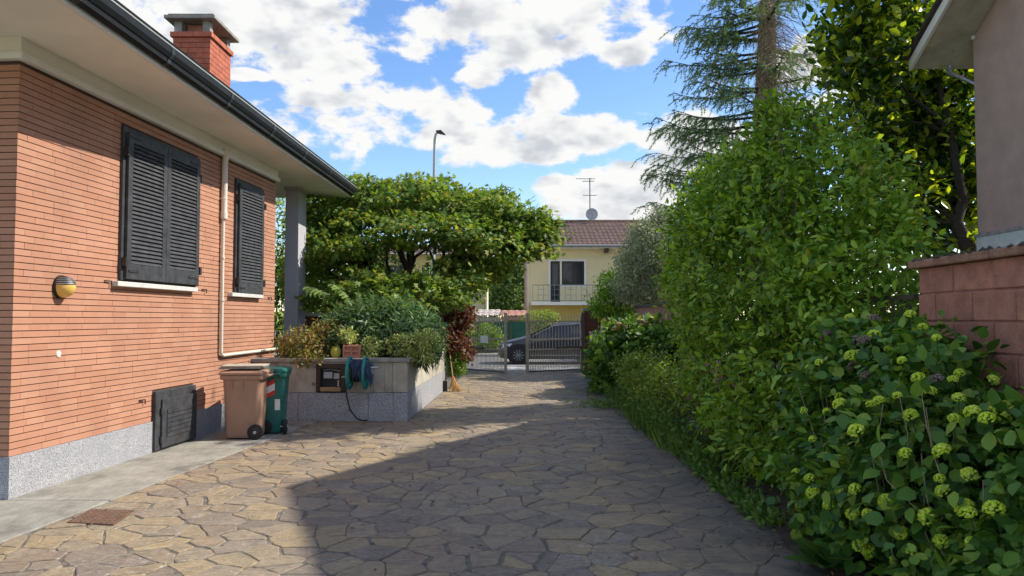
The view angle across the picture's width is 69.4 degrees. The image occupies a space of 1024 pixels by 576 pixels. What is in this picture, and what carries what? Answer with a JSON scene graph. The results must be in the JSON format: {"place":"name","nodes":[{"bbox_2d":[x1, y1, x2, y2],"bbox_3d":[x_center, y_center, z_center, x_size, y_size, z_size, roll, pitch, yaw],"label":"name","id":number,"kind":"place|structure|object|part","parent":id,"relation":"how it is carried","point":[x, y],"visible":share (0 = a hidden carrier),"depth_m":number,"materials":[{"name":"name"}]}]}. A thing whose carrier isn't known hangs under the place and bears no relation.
{"place":"outdoors","nodes":[
{"label":"outdoors","id":0,"kind":"place"},
{"bbox_2d":[0,421,317,543],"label":"footpath","id":1,"kind":"structure","parent":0,"point":[21,515],"depth_m":7.17,"materials":[{"name":"concrete"}]},
{"bbox_2d":[219,368,273,439],"bbox_3d":[-3.559,1.544,9.946,0.658,0.915,0.563,0,-2,0],"label":"wheelie bin","id":2,"kind":"object","parent":1,"relation":"on","point":[245,394],"visible":0.98,"depth_m":9.73,"materials":[{"name":"plastic"}]},
{"bbox_2d":[218,365,268,368],"bbox_3d":[-3.604,1.065,9.948,0.546,0.021,0.426,0,-2,-3],"label":"flat board","id":3,"kind":"object","parent":2,"relation":"on","point":[242,367],"visible":0.73,"depth_m":9.74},
{"bbox_2d":[221,364,269,366],"bbox_3d":[-3.583,1.041,9.949,0.546,0.021,0.426,0,-2,-7],"label":"flat board","id":4,"kind":"object","parent":3,"relation":"on","point":[245,365],"visible":1,"depth_m":9.76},
{"bbox_2d":[265,366,291,433],"bbox_3d":[-3.395,1.562,10.381,0.550,0.915,0.634,0,-2,-8],"label":"wheelie bin","id":5,"kind":"object","parent":1,"relation":"on","point":[277,398],"visible":0.55,"depth_m":10.19,"materials":[{"name":"plastic"}]},
{"bbox_2d":[0,370,824,575],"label":"driveway","id":6,"kind":"structure","parent":0,"point":[512,519],"depth_m":6.21,"materials":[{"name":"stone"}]},
{"bbox_2d":[67,509,133,525],"bbox_3d":[-3.288,1.837,5.929,0.429,0.023,0.457,0,-2,0],"label":"drain cover","id":7,"kind":"object","parent":6,"relation":"on","point":[108,517],"visible":1,"depth_m":5.89,"materials":[{"name":"orange metal"}]},
{"bbox_2d":[250,347,445,420],"bbox_3d":[-2.860,1.723,14.102,2.780,1.030,5.123,0,-2,0],"label":"raised planter","id":8,"kind":"object","parent":6,"relation":"on","point":[404,389],"visible":0.52,"depth_m":11.59,"materials":[{"name":"stone"}]},
{"bbox_2d":[269,318,345,370],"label":"abelia shrub","id":9,"kind":"object","parent":8,"relation":"on","point":[306,344],"visible":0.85,"depth_m":11.82,"materials":[{"name":"green plant"}]},
{"bbox_2d":[316,364,345,390],"bbox_3d":[-2.876,1.406,11.621,0.531,0.428,0.100,0,-2,0],"label":"meter cabinet","id":10,"kind":"object","parent":8,"relation":"attached to","point":[328,377],"visible":0.94,"depth_m":11.59,"materials":[{"name":"brown metal"}]},
{"bbox_2d":[330,346,340,357],"bbox_3d":[-2.818,1.023,11.832,0.176,0.180,0.173,0,-2,0],"label":"flower pot","id":11,"kind":"object","parent":8,"relation":"on","point":[335,351],"visible":1,"depth_m":11.77,"materials":[{"name":"yellow ceramic"}]},
{"bbox_2d":[343,345,361,357],"bbox_3d":[-2.556,1.014,11.863,0.281,0.200,0.180,0,-2,0],"label":"terracotta block","id":12,"kind":"object","parent":8,"relation":"on","point":[354,351],"depth_m":11.78,"materials":[{"name":"ceramic"}]},
{"bbox_2d":[336,326,358,344],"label":"variegated shrub","id":13,"kind":"object","parent":12,"relation":"on","point":[349,339],"visible":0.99,"depth_m":11.89,"materials":[{"name":"green plant"}]},
{"bbox_2d":[341,356,378,392],"bbox_3d":[-2.333,1.339,11.379,0.564,0.582,0.521,0,-2,0],"label":"hose reel","id":14,"kind":"object","parent":8,"relation":"attached to","point":[349,372],"visible":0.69,"depth_m":11.28,"materials":[{"name":"teal plastic"}]},
{"bbox_2d":[345,384,367,420],"bbox_3d":[-2.417,1.701,11.470,0.369,0.740,0.056,2,-3,-32],"label":"garden hose","id":15,"kind":"object","parent":14,"relation":"hanging from","point":[349,406],"visible":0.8,"depth_m":11.41,"materials":[{"name":"rubber"}]},
{"bbox_2d":[350,359,374,386],"bbox_3d":[-2.292,1.300,11.336,0.355,0.431,0.257,0,-2,0],"label":"cloth","id":16,"kind":"object","parent":14,"relation":"on","point":[356,365],"visible":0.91,"depth_m":11.26,"materials":[{"name":"blue fabric"}]},
{"bbox_2d":[361,348,378,357],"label":"variegated shrub","id":17,"kind":"object","parent":8,"relation":"on","point":[363,355],"visible":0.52,"depth_m":11.85,"materials":[{"name":"green plant"}]},
{"bbox_2d":[357,335,388,356],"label":"variegated shrub","id":18,"kind":"object","parent":8,"relation":"on","point":[372,347],"visible":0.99,"depth_m":11.88,"materials":[{"name":"green plant"}]},
{"bbox_2d":[314,293,455,373],"bbox_3d":[-2.220,0.765,12.665,2.566,1.444,1.912,0,-2,0],"label":"lance leaf shrub","id":19,"kind":"object","parent":8,"relation":"on","point":[370,317],"visible":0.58,"depth_m":12.31,"materials":[{"name":"green plant"}]},
{"bbox_2d":[381,331,411,357],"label":"variegated shrub","id":20,"kind":"object","parent":8,"relation":"on","point":[395,341],"visible":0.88,"depth_m":11.88,"materials":[{"name":"green plant"}]},
{"bbox_2d":[396,343,419,363],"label":"variegated shrub","id":21,"kind":"object","parent":8,"relation":"on","point":[408,353],"visible":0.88,"depth_m":11.85,"materials":[{"name":"green plant"}]},
{"bbox_2d":[404,329,439,357],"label":"variegated shrub","id":22,"kind":"object","parent":8,"relation":"on","point":[416,336],"visible":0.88,"depth_m":11.84,"materials":[{"name":"green plant"}]},
{"bbox_2d":[274,170,577,316],"bbox_3d":[-2.163,-0.671,16.006,7.088,4.221,5.416,0,-2,0],"label":"maple tree","id":23,"kind":"object","parent":8,"relation":"on","point":[501,232],"visible":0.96,"depth_m":15.15,"materials":[{"name":"green plant"}]},
{"bbox_2d":[303,284,361,309],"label":"pinnate sprig","id":24,"kind":"object","parent":23,"relation":"attached to","point":[338,291],"visible":0.56,"depth_m":13.42,"materials":[{"name":"green plant"}]},
{"bbox_2d":[413,349,440,366],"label":"variegated shrub","id":25,"kind":"object","parent":8,"relation":"on","point":[428,357],"visible":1,"depth_m":11.86,"materials":[{"name":"green plant"}]},
{"bbox_2d":[413,325,444,352],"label":"variegated shrub","id":26,"kind":"object","parent":8,"relation":"on","point":[433,340],"visible":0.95,"depth_m":11.88,"materials":[{"name":"green plant"}]},
{"bbox_2d":[436,296,481,366],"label":"red maple shrub","id":27,"kind":"object","parent":8,"relation":"on","point":[459,327],"visible":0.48,"depth_m":16.86,"materials":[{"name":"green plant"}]},
{"bbox_2d":[443,365,446,391],"bbox_3d":[-1.475,1.996,16.339,0.120,0.552,0.302,0,-2,0],"label":"hand shovel","id":28,"kind":"object","parent":6,"relation":"on","point":[444,385],"visible":0.95,"depth_m":16.21,"materials":[{"name":"black plastic"}]},
{"bbox_2d":[449,350,461,391],"bbox_3d":[-1.255,1.829,16.434,0.302,0.897,0.563,0,-2,-6],"label":"broom","id":29,"kind":"object","parent":6,"relation":"on","point":[454,385],"visible":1,"depth_m":16.26,"materials":[{"name":"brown wood"}]},
{"bbox_2d":[445,350,469,381],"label":"box shrub","id":30,"kind":"object","parent":6,"relation":"on","point":[458,371],"visible":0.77,"depth_m":16.91,"materials":[{"name":"green plant"}]},
{"bbox_2d":[90,414,864,575],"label":"fallen leaves","id":31,"kind":"object","parent":6,"relation":"on","point":[637,557],"visible":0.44,"depth_m":5.86,"materials":[{"name":"brown plant"}]},
{"bbox_2d":[464,313,506,372],"bbox_3d":[-0.839,1.615,22.065,0.130,1.750,1.895,2,-3,-43],"label":"gate leaf","id":32,"kind":"object","parent":6,"relation":"on","point":[484,339],"visible":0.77,"depth_m":21.87,"materials":[{"name":"metal"}]},
{"bbox_2d":[581,312,584,370],"bbox_3d":[2.174,1.641,22.571,0.092,1.800,0.092,1,-3,-22],"label":"hinge post","id":33,"kind":"object","parent":6,"relation":"on","point":[583,329],"visible":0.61,"depth_m":22.54,"materials":[{"name":"metal"}]},
{"bbox_2d":[526,313,582,372],"bbox_3d":[1.296,1.614,22.054,2.068,1.750,0.136,2,-3,-33],"label":"gate leaf","id":34,"kind":"object","parent":33,"relation":"attached to","point":[559,348],"visible":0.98,"depth_m":22.04,"materials":[{"name":"metal"}]},
{"bbox_2d":[581,308,600,370],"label":"gate pillar","id":35,"kind":"structure","parent":6,"relation":"on","point":[591,324],"depth_m":22.67,"materials":[{"name":"brick"}]},
{"bbox_2d":[566,382,664,409],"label":"creeping weed","id":36,"kind":"object","parent":6,"relation":"on","point":[609,402],"visible":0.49,"depth_m":13.34,"materials":[{"name":"green plant"}]},
{"bbox_2d":[379,245,487,316],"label":"cream house","id":37,"kind":"structure","parent":0,"point":[421,260],"depth_m":43.09,"materials":[{"name":"beige paint"}]},
{"bbox_2d":[469,309,500,352],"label":"long garage","id":38,"kind":"structure","parent":0,"point":[493,312],"depth_m":35.73,"materials":[{"name":"white paint"}]},
{"bbox_2d":[274,353,726,356],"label":"pavement","id":39,"kind":"structure","parent":0,"point":[475,355],"depth_m":31.41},
{"bbox_2d":[467,322,503,352],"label":"street hedge","id":40,"kind":"object","parent":39,"relation":"on","point":[497,342],"visible":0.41,"depth_m":32.74,"materials":[{"name":"green plant"}]},
{"bbox_2d":[273,323,749,377],"bbox_3d":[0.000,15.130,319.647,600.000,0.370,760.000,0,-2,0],"label":"ground","id":41,"kind":"structure","parent":0,"point":[283,332],"depth_m":68.18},
{"bbox_2d":[0,0,356,499],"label":"brick house","id":42,"kind":"structure","parent":41,"relation":"on","point":[149,174],"depth_m":8.12,"materials":[{"name":"brick"}]},
{"bbox_2d":[52,275,76,298],"bbox_3d":[-4.326,-0.009,7.198,0.159,0.230,0.231,0,-2,0],"label":"wall lamp","id":43,"kind":"object","parent":42,"relation":"attached to","point":[63,287],"visible":1,"depth_m":7.13,"materials":[{"name":"yellow glass"}]},
{"bbox_2d":[117,125,203,285],"bbox_3d":[-4.259,-0.910,9.018,0.148,1.710,1.725,0,-2,4],"label":"window","id":44,"kind":"structure","parent":42,"relation":"in","point":[122,261],"depth_m":8.18,"materials":[{"name":"black plastic"}]},
{"bbox_2d":[160,393,196,447],"bbox_3d":[-4.179,1.647,9.287,0.034,0.581,0.859,0,-2,4],"label":"hatch door","id":45,"kind":"structure","parent":42,"relation":"in","point":[178,414],"depth_m":9.24,"materials":[{"name":"metal"}]},
{"bbox_2d":[232,179,266,292],"bbox_3d":[-4.086,-0.749,11.478,0.148,1.723,1.001,0,-2,4],"label":"window","id":46,"kind":"structure","parent":42,"relation":"in","point":[237,197],"depth_m":11.00,"materials":[{"name":"black plastic"}]},
{"bbox_2d":[273,198,316,356],"bbox_3d":[-6.217,-0.195,19.476,2.371,5.479,2.680,-1,-3,27],"label":"garden shrub","id":47,"kind":"object","parent":41,"relation":"on","point":[281,312],"visible":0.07,"depth_m":19.20,"materials":[{"name":"green plant"}]},
{"bbox_2d":[274,225,347,346],"bbox_3d":[-5.343,0.349,20.050,3.748,4.352,2.963,0,-2,0],"label":"garden shrub","id":48,"kind":"object","parent":41,"relation":"on","point":[278,332],"visible":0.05,"depth_m":19.59,"materials":[{"name":"green plant"}]},
{"bbox_2d":[305,313,335,353],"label":"brick pier","id":49,"kind":"structure","parent":41,"relation":"on","point":[309,321],"depth_m":15.18,"materials":[{"name":"brick"}]},
{"bbox_2d":[324,244,424,311],"bbox_3d":[-3.842,0.494,20.481,3.394,4.118,2.633,0,-2,0],"label":"garden shrub","id":50,"kind":"object","parent":41,"relation":"on","point":[395,261],"visible":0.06,"depth_m":20.27,"materials":[{"name":"green plant"}]},
{"bbox_2d":[402,266,480,369],"bbox_3d":[-2.349,0.929,20.505,3.100,3.255,2.737,0,-2,0],"label":"garden shrub","id":51,"kind":"object","parent":41,"relation":"on","point":[429,270],"visible":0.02,"depth_m":20.42,"materials":[{"name":"green plant"}]},
{"bbox_2d":[470,320,529,352],"bbox_3d":[-1.676,2.221,33.346,4.941,1.537,0.080,0,-2,0],"label":"screen fence","id":52,"kind":"object","parent":41,"relation":"on","point":[516,329],"visible":0.16,"depth_m":33.35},
{"bbox_2d":[488,261,524,316],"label":"hedge","id":53,"kind":"object","parent":41,"relation":"on","point":[505,295],"visible":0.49,"depth_m":56.66,"materials":[{"name":"green plant"}]},
{"bbox_2d":[519,309,562,329],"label":"flowering shrub","id":54,"kind":"object","parent":41,"relation":"on","point":[542,316],"visible":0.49,"depth_m":33.78,"materials":[{"name":"green plant"}]},
{"bbox_2d":[583,263,636,329],"bbox_3d":[3.039,0.877,21.417,1.966,3.236,1.857,0,-2,0],"label":"bay tree","id":55,"kind":"object","parent":41,"relation":"on","point":[598,310],"visible":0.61,"depth_m":21.33,"materials":[{"name":"green plant"}]},
{"bbox_2d":[531,324,728,352],"bbox_3d":[5.369,2.343,33.431,9.020,1.400,0.200,0,-2,0],"label":"street fence","id":56,"kind":"object","parent":41,"relation":"on","point":[547,324],"visible":0.02,"depth_m":33.44,"materials":[{"name":"grey metal"}]},
{"bbox_2d":[605,201,699,311],"bbox_3d":[4.032,0.009,20.561,2.783,4.914,2.403,-1,-2,17],"label":"olive tree","id":57,"kind":"object","parent":41,"relation":"on","point":[640,271],"visible":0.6,"depth_m":20.23,"materials":[{"name":"green plant"}]},
{"bbox_2d":[634,300,691,399],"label":"garden wall","id":58,"kind":"structure","parent":41,"relation":"on","point":[644,309],"depth_m":16.49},
{"bbox_2d":[631,0,855,368],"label":"larch tree","id":59,"kind":"object","parent":41,"relation":"on","point":[765,72],"visible":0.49,"depth_m":23.88,"materials":[{"name":"green plant"}]},
{"bbox_2d":[628,381,916,575],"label":"flower bed","id":60,"kind":"object","parent":41,"relation":"on","point":[783,531],"visible":0.08,"depth_m":6.17,"materials":[{"name":"soil"}]},
{"bbox_2d":[571,312,678,395],"bbox_3d":[2.426,1.426,15.660,1.930,1.856,3.516,1,-3,-31],"label":"pink hydrangea","id":61,"kind":"object","parent":60,"relation":"on","point":[606,347],"visible":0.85,"depth_m":15.09,"materials":[{"name":"green plant"}]},
{"bbox_2d":[608,343,694,415],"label":"privet shrub","id":62,"kind":"object","parent":60,"relation":"on","point":[634,376],"visible":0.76,"depth_m":12.17,"materials":[{"name":"green plant"}]},
{"bbox_2d":[601,371,804,531],"bbox_3d":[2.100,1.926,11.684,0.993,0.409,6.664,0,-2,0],"label":"grass","id":63,"kind":"structure","parent":60,"relation":"on","point":[626,414],"depth_m":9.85,"materials":[{"name":"green plant"}]},
{"bbox_2d":[651,78,956,494],"bbox_3d":[2.859,-0.103,8.197,2.265,4.249,5.206,0,-2,0],"label":"tall hedge","id":64,"kind":"object","parent":60,"relation":"on","point":[753,208],"visible":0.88,"depth_m":7.18,"materials":[{"name":"green plant"}]},
{"bbox_2d":[782,537,862,569],"bbox_3d":[1.995,1.677,4.673,0.457,0.196,0.456,2,-3,-38],"label":"weed rosette","id":65,"kind":"object","parent":60,"relation":"on","point":[824,558],"visible":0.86,"depth_m":4.69,"materials":[{"name":"green plant"}]},
{"bbox_2d":[865,556,903,568],"bbox_3d":[2.351,1.685,4.508,0.353,0.190,0.297,0,-2,0],"label":"weed rosette","id":66,"kind":"object","parent":60,"relation":"on","point":[874,561],"visible":0.23,"depth_m":4.49,"materials":[{"name":"green plant"}]},
{"bbox_2d":[754,310,1023,575],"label":"hydrangea bush","id":67,"kind":"object","parent":60,"relation":"on","point":[888,453],"visible":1,"depth_m":4.32,"materials":[{"name":"green plant"}]},
{"bbox_2d":[695,224,874,355],"bbox_3d":[10.148,-0.156,30.063,9.537,6.043,4.423,0,-2,0],"label":"garden tree","id":68,"kind":"object","parent":41,"relation":"on","point":[753,264],"visible":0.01,"depth_m":29.50,"materials":[{"name":"green plant"}]},
{"bbox_2d":[685,294,918,429],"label":"railing wall","id":69,"kind":"structure","parent":41,"relation":"on","point":[908,297],"depth_m":6.33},
{"bbox_2d":[780,251,920,372],"bbox_3d":[4.597,0.677,9.181,2.244,2.677,5.168,0,-2,5],"label":"neighbour shrub","id":70,"kind":"object","parent":41,"relation":"on","point":[897,275],"visible":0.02,"depth_m":8.78,"materials":[{"name":"green plant"}]},
{"bbox_2d":[792,0,977,274],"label":"magnolia tree","id":71,"kind":"object","parent":41,"relation":"on","point":[865,44],"visible":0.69,"depth_m":13.61,"materials":[{"name":"green plant"}]},
{"bbox_2d":[908,241,1023,529],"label":"block wall","id":72,"kind":"structure","parent":41,"relation":"on","point":[982,286],"depth_m":4.71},
{"bbox_2d":[501,310,525,321],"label":"garage","id":73,"kind":"structure","parent":0,"point":[514,318],"depth_m":34.67,"materials":[{"name":"pink tile"}]},
{"bbox_2d":[463,367,579,369],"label":"pavement","id":74,"kind":"structure","parent":0,"point":[516,368],"depth_m":23.89,"materials":[{"name":"grey concrete"}]},
{"bbox_2d":[118,0,973,320],"label":"sky","id":75,"kind":"structure","parent":0,"point":[536,97],"materials":[{"name":"blue"}]},
{"bbox_2d":[524,220,671,333],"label":"yellow house","id":76,"kind":"structure","parent":0,"point":[561,285],"depth_m":40.08,"materials":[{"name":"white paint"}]},
{"bbox_2d":[550,261,559,301],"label":"door","id":77,"kind":"structure","parent":76,"relation":"in","point":[554,265],"depth_m":40.11,"materials":[{"name":"grey glass"}]},
{"bbox_2d":[562,261,583,284],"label":"window","id":78,"kind":"structure","parent":76,"relation":"in","point":[572,271],"depth_m":40.14,"materials":[{"name":"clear glass"}]},
{"bbox_2d":[576,178,596,208],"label":"tv antenna","id":79,"kind":"object","parent":76,"relation":"on","point":[589,181],"visible":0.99,"depth_m":44.26,"materials":[{"name":"grey metal"}]},
{"bbox_2d":[586,208,597,219],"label":"satellite dish","id":80,"kind":"object","parent":76,"relation":"on","point":[591,213],"visible":1,"depth_m":43.82,"materials":[{"name":"grey metal"}]},
{"bbox_2d":[463,357,750,366],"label":"street","id":81,"kind":"structure","parent":0,"point":[509,364],"depth_m":26.70,"materials":[{"name":"grey asphalt"}]},
{"bbox_2d":[431,130,444,285],"bbox_3d":[-2.916,-1.720,29.097,0.553,9.058,0.252,0,-2,0],"label":"street lamp","id":82,"kind":"object","parent":81,"relation":"on","point":[441,132],"visible":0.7,"depth_m":29.19,"materials":[{"name":"metal"}]},
{"bbox_2d":[498,322,602,364],"bbox_3d":[1.609,2.014,27.040,4.230,1.535,1.960,0,-2,0],"label":"parked car","id":83,"kind":"object","parent":81,"relation":"on","point":[516,351],"visible":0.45,"depth_m":26.16,"materials":[{"name":"black paint"}]},
{"bbox_3d":[1.254,1.603,26.314,1.000,0.514,0.185,0,-2,0],"label":"side window","id":84,"kind":"part","parent":83,"relation":"part of","materials":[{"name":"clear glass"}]},
{"bbox_3d":[2.269,1.546,26.325,0.870,0.416,0.180,0,-2,0],"label":"side window","id":85,"kind":"part","parent":83,"relation":"part of","materials":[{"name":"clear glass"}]},
{"bbox_2d":[904,0,1023,250],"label":"neighbour house","id":86,"kind":"structure","parent":0,"point":[987,45],"depth_m":12.18,"materials":[{"name":"paint"}]}
]}

